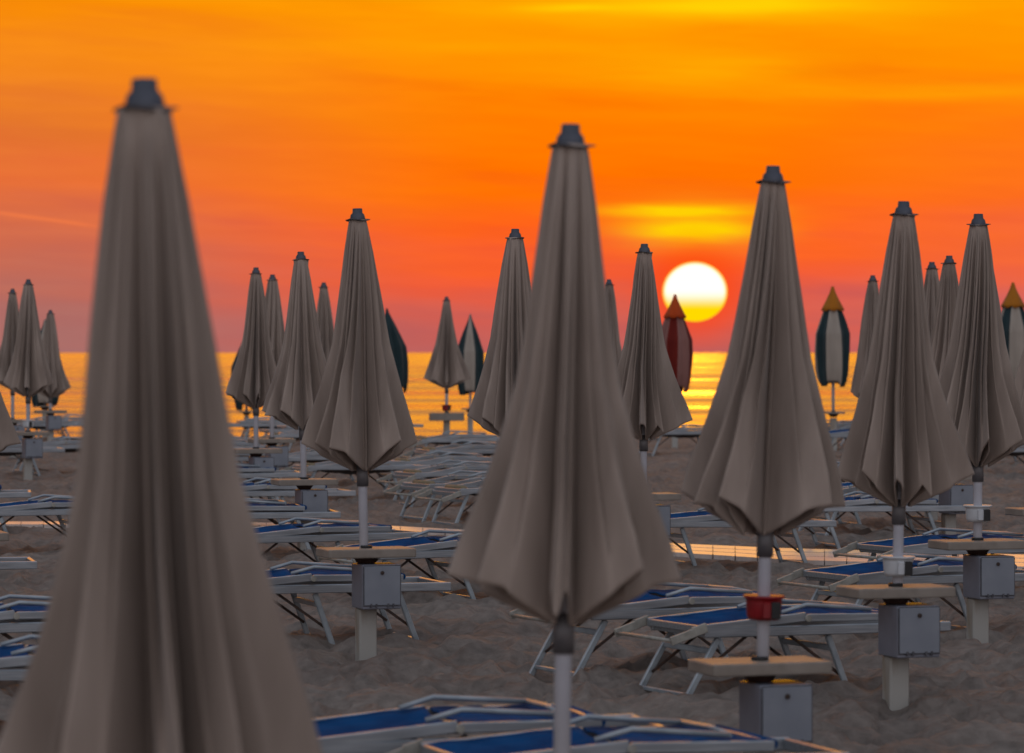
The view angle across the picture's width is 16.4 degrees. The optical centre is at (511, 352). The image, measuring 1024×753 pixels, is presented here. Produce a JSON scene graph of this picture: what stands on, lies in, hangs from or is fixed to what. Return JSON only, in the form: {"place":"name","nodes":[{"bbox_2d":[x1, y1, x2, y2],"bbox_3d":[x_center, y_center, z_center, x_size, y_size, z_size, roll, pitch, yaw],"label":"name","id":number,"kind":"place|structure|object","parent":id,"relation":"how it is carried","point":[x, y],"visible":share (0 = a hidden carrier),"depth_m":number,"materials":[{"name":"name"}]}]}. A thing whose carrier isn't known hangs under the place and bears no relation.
{"place":"outdoors","nodes":[
{"label":"outdoors","id":0,"kind":"place"},
{"bbox_2d":[0,353,857,436],"bbox_3d":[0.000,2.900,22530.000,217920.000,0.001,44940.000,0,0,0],"label":"sea","id":1,"kind":"structure","parent":0,"point":[424,398],"depth_m":233.50,"materials":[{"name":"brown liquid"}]},
{"bbox_2d":[0,435,1023,752],"bbox_3d":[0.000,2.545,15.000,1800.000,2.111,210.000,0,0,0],"label":"sand","id":2,"kind":"structure","parent":0,"point":[966,695],"depth_m":20.54,"materials":[{"name":"beige sand"}]},
{"bbox_2d":[0,531,8,540],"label":"locker table","id":3,"kind":"object","parent":2,"relation":"on","point":[4,536],"visible":1,"depth_m":21.88,"materials":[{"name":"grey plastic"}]},
{"bbox_2d":[0,392,20,451],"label":"beach umbrella","id":4,"kind":"object","parent":3,"relation":"in","point":[8,435],"visible":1,"depth_m":21.95,"materials":[{"name":"beige fabric"}]},
{"bbox_2d":[0,485,30,532],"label":"sun lounger","id":5,"kind":"object","parent":2,"relation":"on","point":[15,493],"visible":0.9,"depth_m":33.19,"materials":[{"name":"white fabric"}]},
{"bbox_2d":[0,557,36,569],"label":"sun lounger","id":6,"kind":"object","parent":2,"relation":"on","point":[9,563],"visible":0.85,"depth_m":23.11,"materials":[{"name":"white fabric"}]},
{"bbox_2d":[0,634,38,681],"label":"sun lounger","id":7,"kind":"object","parent":2,"relation":"on","point":[14,660],"visible":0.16,"depth_m":16.03,"materials":[{"name":"blue fabric"}]},
{"bbox_2d":[9,418,30,457],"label":"locker table","id":8,"kind":"object","parent":2,"relation":"on","point":[16,426],"visible":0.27,"depth_m":52.80,"materials":[{"name":"grey plastic"}]},
{"bbox_2d":[0,289,18,417],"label":"beach umbrella","id":9,"kind":"object","parent":8,"relation":"in","point":[9,335],"visible":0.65,"depth_m":52.86,"materials":[{"name":"beige fabric"}]},
{"bbox_2d":[0,594,49,645],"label":"sun lounger","id":10,"kind":"object","parent":2,"relation":"on","point":[27,616],"visible":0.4,"depth_m":18.39,"materials":[{"name":"blue fabric"}]},
{"bbox_2d":[0,441,64,475],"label":"sun lounger","id":11,"kind":"object","parent":2,"relation":"on","point":[13,450],"visible":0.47,"depth_m":47.03,"materials":[{"name":"metal"}]},
{"bbox_2d":[16,430,49,479],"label":"locker table","id":12,"kind":"object","parent":2,"relation":"on","point":[32,447],"visible":0.89,"depth_m":45.33,"materials":[{"name":"grey plastic"}]},
{"bbox_2d":[3,279,53,429],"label":"beach umbrella","id":13,"kind":"object","parent":12,"relation":"in","point":[28,376],"visible":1,"depth_m":45.38,"materials":[{"name":"beige fabric"}]},
{"bbox_2d":[0,494,71,534],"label":"sun lounger","id":14,"kind":"object","parent":2,"relation":"on","point":[45,507],"visible":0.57,"depth_m":30.01,"materials":[{"name":"blue fabric"}]},
{"bbox_2d":[31,319,58,406],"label":"striped umbrella","id":15,"kind":"object","parent":2,"relation":"on","point":[38,399],"visible":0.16,"depth_m":66.05,"materials":[{"name":"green fabric"}]},
{"bbox_2d":[36,404,53,436],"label":"locker table","id":16,"kind":"object","parent":2,"relation":"on","point":[44,407],"visible":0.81,"depth_m":66.12,"materials":[{"name":"grey plastic"}]},
{"bbox_2d":[12,436,79,471],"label":"sun lounger","id":17,"kind":"object","parent":2,"relation":"on","point":[70,446],"visible":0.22,"depth_m":48.42,"materials":[{"name":"metal"}]},
{"bbox_2d":[17,417,80,439],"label":"sun lounger","id":18,"kind":"object","parent":2,"relation":"on","point":[38,424],"visible":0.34,"depth_m":62.35,"materials":[{"name":"metal"}]},
{"bbox_2d":[34,409,66,440],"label":"locker table","id":19,"kind":"object","parent":2,"relation":"on","point":[53,422],"visible":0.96,"depth_m":60.67,"materials":[{"name":"grey plastic"}]},
{"bbox_2d":[39,310,70,408],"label":"beach umbrella","id":20,"kind":"object","parent":19,"relation":"in","point":[59,386],"visible":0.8,"depth_m":60.73,"materials":[{"name":"beige fabric"}]},
{"bbox_2d":[33,414,81,437],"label":"sun lounger","id":21,"kind":"object","parent":2,"relation":"on","point":[75,419],"visible":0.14,"depth_m":64.75,"materials":[{"name":"metal"}]},
{"bbox_2d":[231,345,252,415],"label":"striped umbrella","id":22,"kind":"object","parent":2,"relation":"on","point":[238,405],"visible":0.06,"depth_m":73.65,"materials":[{"name":"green fabric"}]},
{"bbox_2d":[238,410,252,436],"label":"locker table","id":23,"kind":"object","parent":2,"relation":"on","point":[246,412],"visible":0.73,"depth_m":73.71,"materials":[{"name":"grey plastic"}]},
{"bbox_2d":[234,439,266,462],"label":"sun lounger","id":24,"kind":"object","parent":2,"relation":"on","point":[240,443],"visible":0.08,"depth_m":47.88,"materials":[{"name":"metal"}]},
{"bbox_2d":[233,436,279,445],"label":"sun lounger","id":25,"kind":"object","parent":2,"relation":"on","point":[235,437],"visible":0.01,"depth_m":51.29,"materials":[{"name":"metal"}]},
{"bbox_2d":[230,417,285,437],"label":"sun lounger","id":26,"kind":"object","parent":2,"relation":"on","point":[247,424],"visible":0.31,"depth_m":62.22,"materials":[{"name":"metal"}]},
{"bbox_2d":[235,447,282,502],"bbox_3d":[-2.748,1.460,38.117,0.520,0.886,0.340,0,0,-18],"label":"locker table","id":27,"kind":"object","parent":2,"relation":"on","point":[255,453],"visible":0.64,"depth_m":37.99,"materials":[{"name":"grey plastic"}]},
{"bbox_2d":[225,267,275,446],"bbox_3d":[-2.753,0.208,38.120,0.654,2.246,0.614,0,0,0],"label":"beach umbrella","id":28,"kind":"object","parent":27,"relation":"in","point":[251,378],"visible":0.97,"depth_m":38.05,"materials":[{"name":"beige fabric"}]},
{"bbox_2d":[235,447,299,478],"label":"sun lounger","id":29,"kind":"object","parent":2,"relation":"on","point":[242,457],"visible":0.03,"depth_m":43.38,"materials":[{"name":"white metal"}]},
{"bbox_2d":[238,463,299,499],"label":"sun lounger","id":30,"kind":"object","parent":2,"relation":"on","point":[244,469],"visible":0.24,"depth_m":37.90,"materials":[{"name":"white fabric"}]},
{"bbox_2d":[248,437,295,478],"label":"locker table","id":31,"kind":"object","parent":2,"relation":"on","point":[280,460],"visible":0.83,"depth_m":41.91,"materials":[{"name":"grey plastic"}]},
{"bbox_2d":[265,274,284,436],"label":"beach umbrella","id":32,"kind":"object","parent":31,"relation":"in","point":[275,315],"visible":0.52,"depth_m":41.99,"materials":[{"name":"beige fabric"}]},
{"bbox_2d":[259,425,298,451],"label":"sun lounger","id":33,"kind":"object","parent":2,"relation":"on","point":[286,428],"visible":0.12,"depth_m":58.07,"materials":[{"name":"metal"}]},
{"bbox_2d":[260,428,298,445],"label":"sun lounger","id":34,"kind":"object","parent":2,"relation":"on","point":[294,434],"visible":0.14,"depth_m":54.65,"materials":[{"name":"metal"}]},
{"bbox_2d":[247,498,340,550],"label":"sun lounger","id":35,"kind":"object","parent":2,"relation":"on","point":[271,510],"visible":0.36,"depth_m":29.50,"materials":[{"name":"white fabric"}]},
{"bbox_2d":[242,477,355,523],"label":"sun lounger","id":36,"kind":"object","parent":2,"relation":"on","point":[259,489],"visible":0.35,"depth_m":33.65,"materials":[{"name":"blue fabric"}]},
{"bbox_2d":[248,448,356,482],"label":"sun lounger","id":37,"kind":"object","parent":2,"relation":"on","point":[313,456],"visible":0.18,"depth_m":43.70,"materials":[{"name":"metal"}]},
{"bbox_2d":[271,477,337,552],"bbox_3d":[-1.750,1.498,29.981,0.520,0.886,0.340,0,0,-18],"label":"locker table","id":38,"kind":"object","parent":2,"relation":"on","point":[314,500],"visible":0.61,"depth_m":29.86,"materials":[{"name":"grey plastic"}]},
{"bbox_2d":[262,252,326,489],"bbox_3d":[-1.786,0.270,30.003,0.667,2.246,0.572,-1,0,0],"label":"beach umbrella","id":39,"kind":"object","parent":38,"relation":"in","point":[291,395],"visible":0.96,"depth_m":29.91,"materials":[{"name":"beige fabric"}]},
{"bbox_2d":[255,517,427,563],"bbox_3d":[-1.511,1.490,26.437,1.666,0.509,0.656,0,0,-26],"label":"sun lounger","id":40,"kind":"object","parent":2,"relation":"on","point":[311,533],"visible":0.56,"depth_m":26.28,"materials":[{"name":"blue fabric"}]},
{"bbox_2d":[283,460,429,499],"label":"sun lounger","id":41,"kind":"object","parent":2,"relation":"on","point":[390,466],"visible":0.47,"depth_m":40.32,"materials":[{"name":"metal"}]},
{"bbox_2d":[268,561,450,643],"bbox_3d":[-1.250,1.518,21.311,1.666,0.507,0.656,0,0,-19],"label":"sun lounger","id":42,"kind":"object","parent":2,"relation":"on","point":[315,578],"visible":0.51,"depth_m":21.22,"materials":[{"name":"blue fabric"}]},
{"bbox_2d":[316,545,415,660],"bbox_3d":[-0.833,1.550,20.343,0.520,0.886,0.340,0,0,-18],"label":"locker table","id":43,"kind":"object","parent":2,"relation":"on","point":[376,585],"visible":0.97,"depth_m":20.24,"materials":[{"name":"grey plastic"}]},
{"bbox_2d":[301,208,416,563],"bbox_3d":[-0.881,0.295,20.387,0.669,2.246,0.633,-1,0,0],"label":"beach umbrella","id":44,"kind":"object","parent":43,"relation":"in","point":[359,421],"visible":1,"depth_m":20.29,"materials":[{"name":"beige fabric"}]},
{"bbox_2d":[317,529,475,598],"bbox_3d":[-0.469,1.499,24.727,1.666,0.508,0.656,-1,0,-26],"label":"sun lounger","id":45,"kind":"object","parent":2,"relation":"on","point":[428,548],"visible":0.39,"depth_m":24.62,"materials":[{"name":"blue fabric"}]},
{"bbox_2d":[385,308,407,392],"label":"striped umbrella","id":46,"kind":"object","parent":2,"relation":"on","point":[399,348],"visible":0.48,"depth_m":68.04,"materials":[{"name":"green fabric"}]},
{"bbox_2d":[413,424,423,426],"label":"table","id":47,"kind":"object","parent":2,"relation":"on","point":[418,425],"visible":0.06,"depth_m":62.48,"materials":[{"name":"metal"}]},
{"bbox_2d":[376,460,489,506],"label":"sun lounger","id":48,"kind":"object","parent":2,"relation":"on","point":[409,475],"visible":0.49,"depth_m":38.50,"materials":[{"name":"metal"}]},
{"bbox_2d":[383,470,486,521],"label":"sun lounger","id":49,"kind":"object","parent":2,"relation":"on","point":[420,486],"visible":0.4,"depth_m":35.46,"materials":[{"name":"metal"}]},
{"bbox_2d":[383,451,491,490],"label":"sun lounger","id":50,"kind":"object","parent":2,"relation":"on","point":[421,460],"visible":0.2,"depth_m":41.77,"materials":[{"name":"metal"}]},
{"bbox_2d":[429,412,463,445],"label":"locker table","id":51,"kind":"object","parent":2,"relation":"on","point":[446,418],"visible":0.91,"depth_m":58.30,"materials":[{"name":"grey plastic"}]},
{"bbox_2d":[424,297,470,411],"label":"beach umbrella","id":52,"kind":"object","parent":51,"relation":"in","point":[447,369],"visible":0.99,"depth_m":58.37,"materials":[{"name":"beige fabric"}]},
{"bbox_2d":[400,440,496,459],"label":"sun lounger","id":53,"kind":"object","parent":2,"relation":"on","point":[486,449],"visible":0.46,"depth_m":46.46,"materials":[{"name":"metal"}]},
{"bbox_2d":[414,477,484,524],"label":"sun lounger","id":54,"kind":"object","parent":2,"relation":"on","point":[466,490],"visible":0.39,"depth_m":34.32,"materials":[{"name":"metal"}]},
{"bbox_2d":[409,430,498,456],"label":"sun lounger","id":55,"kind":"object","parent":2,"relation":"on","point":[444,438],"visible":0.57,"depth_m":51.80,"materials":[{"name":"metal"}]},
{"bbox_2d":[461,407,472,433],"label":"locker table","id":56,"kind":"object","parent":2,"relation":"on","point":[469,424],"visible":0.45,"depth_m":71.38,"materials":[{"name":"grey plastic"}]},
{"bbox_2d":[458,314,483,406],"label":"striped umbrella","id":57,"kind":"object","parent":56,"relation":"in","point":[471,349],"visible":0.77,"depth_m":71.24,"materials":[{"name":"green fabric"}]},
{"bbox_2d":[314,694,662,752],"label":"sun lounger","id":58,"kind":"object","parent":2,"relation":"on","point":[385,731],"visible":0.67,"depth_m":13.62,"materials":[{"name":"blue fabric"}]},
{"bbox_2d":[0,521,1023,568],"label":"boardwalk","id":59,"kind":"structure","parent":2,"relation":"on","point":[747,553],"depth_m":29.75,"materials":[{"name":"beige wood"}]},
{"bbox_2d":[388,714,848,752],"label":"sun lounger","id":60,"kind":"object","parent":2,"relation":"on","point":[680,736],"visible":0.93,"depth_m":13.19,"materials":[{"name":"blue fabric"}]},
{"bbox_2d":[509,582,799,676],"bbox_3d":[0.873,1.532,19.587,1.666,0.509,0.656,0,0,-25],"label":"sun lounger","id":61,"kind":"object","parent":2,"relation":"on","point":[690,597],"visible":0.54,"depth_m":19.35,"materials":[{"name":"blue fabric"}]},
{"bbox_2d":[653,492,680,537],"bbox_3d":[1.016,1.511,27.254,0.520,0.886,0.340,0,0,-18],"label":"locker table","id":62,"kind":"object","parent":2,"relation":"on","point":[665,511],"visible":0.19,"depth_m":27.15,"materials":[{"name":"grey plastic"}]},
{"bbox_2d":[617,244,692,475],"bbox_3d":[1.001,0.287,27.305,0.574,2.246,0.620,0,0,44],"label":"beach umbrella","id":63,"kind":"object","parent":62,"relation":"in","point":[655,402],"visible":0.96,"depth_m":27.21,"materials":[{"name":"beige fabric"}]},
{"bbox_2d":[639,424,703,456],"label":"sun lounger","id":64,"kind":"object","parent":2,"relation":"on","point":[681,432],"visible":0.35,"depth_m":56.25,"materials":[{"name":"metal"}]},
{"bbox_2d":[671,437,677,447],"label":"locker table","id":65,"kind":"object","parent":2,"relation":"on","point":[674,442],"visible":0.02,"depth_m":60.76,"materials":[{"name":"grey plastic"}]},
{"bbox_2d":[662,294,692,392],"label":"striped umbrella","id":66,"kind":"object","parent":65,"relation":"in","point":[678,340],"visible":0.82,"depth_m":60.62,"materials":[{"name":"fabric"}]},
{"bbox_2d":[670,507,836,565],"bbox_3d":[1.713,1.479,28.411,1.666,0.507,0.656,1,-1,-18],"label":"sun lounger","id":67,"kind":"object","parent":2,"relation":"on","point":[701,518],"visible":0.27,"depth_m":28.29,"materials":[{"name":"blue fabric"}]},
{"bbox_2d":[688,655,831,752],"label":"locker table","id":68,"kind":"object","parent":2,"relation":"on","point":[769,706],"visible":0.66,"depth_m":14.33,"materials":[{"name":"grey plastic"}]},
{"bbox_2d":[681,166,845,659],"bbox_3d":[1.027,0.361,14.537,0.667,2.246,0.562,1,0,0],"label":"beach umbrella","id":69,"kind":"object","parent":68,"relation":"in","point":[763,464],"visible":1,"depth_m":14.39,"materials":[{"name":"beige fabric"}]},
{"bbox_2d":[614,599,950,694],"bbox_3d":[1.417,1.545,18.494,1.666,0.509,0.656,1,0,-25],"label":"sun lounger","id":70,"kind":"object","parent":2,"relation":"on","point":[812,617],"visible":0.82,"depth_m":18.32,"materials":[{"name":"blue fabric"}]},
{"bbox_2d":[824,411,844,450],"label":"locker table","id":71,"kind":"object","parent":2,"relation":"on","point":[833,423],"visible":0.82,"depth_m":59.16,"materials":[{"name":"grey plastic"}]},
{"bbox_2d":[815,286,849,410],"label":"striped umbrella","id":72,"kind":"object","parent":71,"relation":"on","point":[832,345],"visible":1,"depth_m":59.05,"materials":[{"name":"fabric"}]},
{"bbox_2d":[826,420,851,438],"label":"sun lounger","id":73,"kind":"object","parent":2,"relation":"on","point":[840,425],"visible":0.14,"depth_m":59.59,"materials":[{"name":"metal"}]},
{"bbox_2d":[829,426,850,445],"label":"sun lounger","id":74,"kind":"object","parent":2,"relation":"on","point":[841,433],"visible":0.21,"depth_m":54.60,"materials":[{"name":"blue fabric"}]},
{"bbox_2d":[828,420,851,445],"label":"sun lounger","id":75,"kind":"object","parent":2,"relation":"on","point":[841,443],"visible":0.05,"depth_m":62.04,"materials":[{"name":"blue fabric"}]},
{"bbox_2d":[798,484,938,535],"bbox_3d":[3.371,1.459,32.883,1.666,0.508,0.656,0,0,-24],"label":"sun lounger","id":76,"kind":"object","parent":2,"relation":"on","point":[851,488],"visible":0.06,"depth_m":32.81,"materials":[{"name":"metal"}]},
{"bbox_2d":[804,491,964,549],"bbox_3d":[3.090,1.468,30.901,1.666,0.507,0.656,1,-1,-16],"label":"sun lounger","id":77,"kind":"object","parent":2,"relation":"on","point":[867,503],"visible":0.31,"depth_m":30.74,"materials":[{"name":"blue fabric"}]},
{"bbox_2d":[836,482,940,526],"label":"sun lounger","id":78,"kind":"object","parent":2,"relation":"on","point":[846,485],"visible":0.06,"depth_m":34.43,"materials":[{"name":"blue fabric"}]},
{"bbox_2d":[836,583,955,710],"bbox_3d":[1.901,1.581,17.491,0.520,0.886,0.340,0,0,-18],"label":"locker table","id":79,"kind":"object","parent":2,"relation":"on","point":[906,631],"visible":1,"depth_m":17.39,"materials":[{"name":"grey plastic"}]},
{"bbox_2d":[838,201,974,582],"bbox_3d":[1.917,0.376,17.549,0.655,2.246,0.564,0,0,-28],"label":"beach umbrella","id":80,"kind":"object","parent":79,"relation":"in","point":[903,446],"visible":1,"depth_m":17.45,"materials":[{"name":"beige fabric"}]},
{"bbox_2d":[776,553,1023,628],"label":"sun lounger","id":81,"kind":"object","parent":2,"relation":"on","point":[937,569],"visible":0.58,"depth_m":21.93,"materials":[{"name":"blue fabric"}]},
{"bbox_2d":[833,528,1023,583],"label":"sun lounger","id":82,"kind":"object","parent":2,"relation":"on","point":[918,544],"visible":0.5,"depth_m":24.89,"materials":[{"name":"blue fabric"}]},
{"bbox_2d":[924,512,937,519],"bbox_3d":[4.162,1.474,35.137,0.520,0.886,0.340,0,0,-18],"label":"locker table","id":83,"kind":"object","parent":2,"relation":"on","point":[935,515],"visible":0.01,"depth_m":35.12,"materials":[{"name":"grey plastic"}]},
{"bbox_2d":[924,262,938,340],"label":"beach umbrella","id":84,"kind":"object","parent":83,"relation":"in","point":[931,283],"visible":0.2,"depth_m":35.10,"materials":[{"name":"beige fabric"}]},
{"bbox_2d":[939,476,972,534],"bbox_3d":[3.829,1.493,31.015,0.520,0.886,0.340,0,0,-18],"label":"locker table","id":85,"kind":"object","parent":2,"relation":"on","point":[958,494],"visible":0.27,"depth_m":30.89,"materials":[{"name":"grey plastic"}]},
{"bbox_2d":[931,256,958,379],"bbox_3d":[3.826,0.275,31.081,0.643,2.246,0.615,0,0,0],"label":"beach umbrella","id":86,"kind":"object","parent":85,"relation":"in","point":[948,286],"visible":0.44,"depth_m":30.98,"materials":[{"name":"beige fabric"}]},
{"bbox_2d":[928,537,1023,643],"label":"locker table","id":87,"kind":"object","parent":2,"relation":"on","point":[986,577],"visible":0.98,"depth_m":21.00,"materials":[{"name":"grey plastic"}]},
{"bbox_2d":[940,214,1023,537],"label":"beach umbrella","id":88,"kind":"object","parent":87,"relation":"in","point":[978,385],"visible":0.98,"depth_m":21.05,"materials":[{"name":"beige fabric"}]},
{"bbox_2d":[1005,507,1023,515],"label":"locker table","id":89,"kind":"object","parent":2,"relation":"on","point":[1016,511],"visible":1,"depth_m":24.92,"materials":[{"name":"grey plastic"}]},
{"bbox_2d":[1014,349,1023,414],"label":"beach umbrella","id":90,"kind":"object","parent":89,"relation":"in","point":[1019,380],"visible":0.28,"depth_m":24.95,"materials":[{"name":"beige fabric"}]},
{"bbox_2d":[1008,445,1023,462],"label":"sun lounger","id":91,"kind":"object","parent":2,"relation":"on","point":[1018,451],"visible":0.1,"depth_m":47.01,"materials":[{"name":"metal"}]},
{"bbox_3d":[-0.743,1.744,7.673,0.520,0.886,0.340,0,0,-18],"label":"locker table","id":92,"kind":"object","parent":2,"relation":"on","visible":0},
{"bbox_2d":[0,78,322,752],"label":"beach umbrella","id":93,"kind":"object","parent":92,"relation":"in","point":[162,629],"visible":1,"depth_m":7.62,"materials":[{"name":"beige fabric"}]},
{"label":"locker table","id":94,"kind":"object","parent":2,"relation":"on","visible":0},
{"bbox_2d":[317,282,333,361],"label":"beach umbrella","id":95,"kind":"object","parent":94,"relation":"in","point":[325,320],"visible":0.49,"depth_m":47.31,"materials":[{"name":"beige fabric"}]},
{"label":"locker table","id":96,"kind":"object","parent":2,"relation":"on","visible":0},
{"bbox_2d":[606,279,621,365],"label":"beach umbrella","id":97,"kind":"object","parent":96,"relation":"in","point":[613,315],"visible":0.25,"depth_m":44.51,"materials":[{"name":"beige fabric"}]},
{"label":"locker table","id":98,"kind":"object","parent":2,"relation":"on","visible":0},
{"bbox_2d":[850,275,878,397],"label":"beach umbrella","id":99,"kind":"object","parent":98,"relation":"in","point":[868,313],"visible":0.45,"depth_m":41.64,"materials":[{"name":"beige fabric"}]},
{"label":"locker table","id":100,"kind":"object","parent":2,"relation":"on","visible":0},
{"bbox_2d":[446,124,681,752],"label":"beach umbrella","id":101,"kind":"object","parent":100,"relation":"in","point":[564,530],"visible":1,"depth_m":10.62,"materials":[{"name":"beige fabric"}]},
{"bbox_2d":[0,0,1023,352],"label":"sky","id":102,"kind":"structure","parent":0,"point":[437,120],"materials":[{"name":"orange"}]},
{"bbox_2d":[1001,282,1023,378],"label":"striped umbrella","id":103,"kind":"object","parent":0,"point":[1012,311],"visible":0.71,"depth_m":57.48,"materials":[{"name":"fabric"}]},
{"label":"locker table","id":104,"kind":"object","parent":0,"visible":0},
{"bbox_2d":[467,229,530,435],"bbox_3d":[0.022,0.246,25.161,0.677,2.246,0.609,0,0,0],"label":"beach umbrella","id":105,"kind":"object","parent":104,"relation":"in","point":[491,399],"visible":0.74,"depth_m":25.07,"materials":[{"name":"beige fabric"}]}
]}

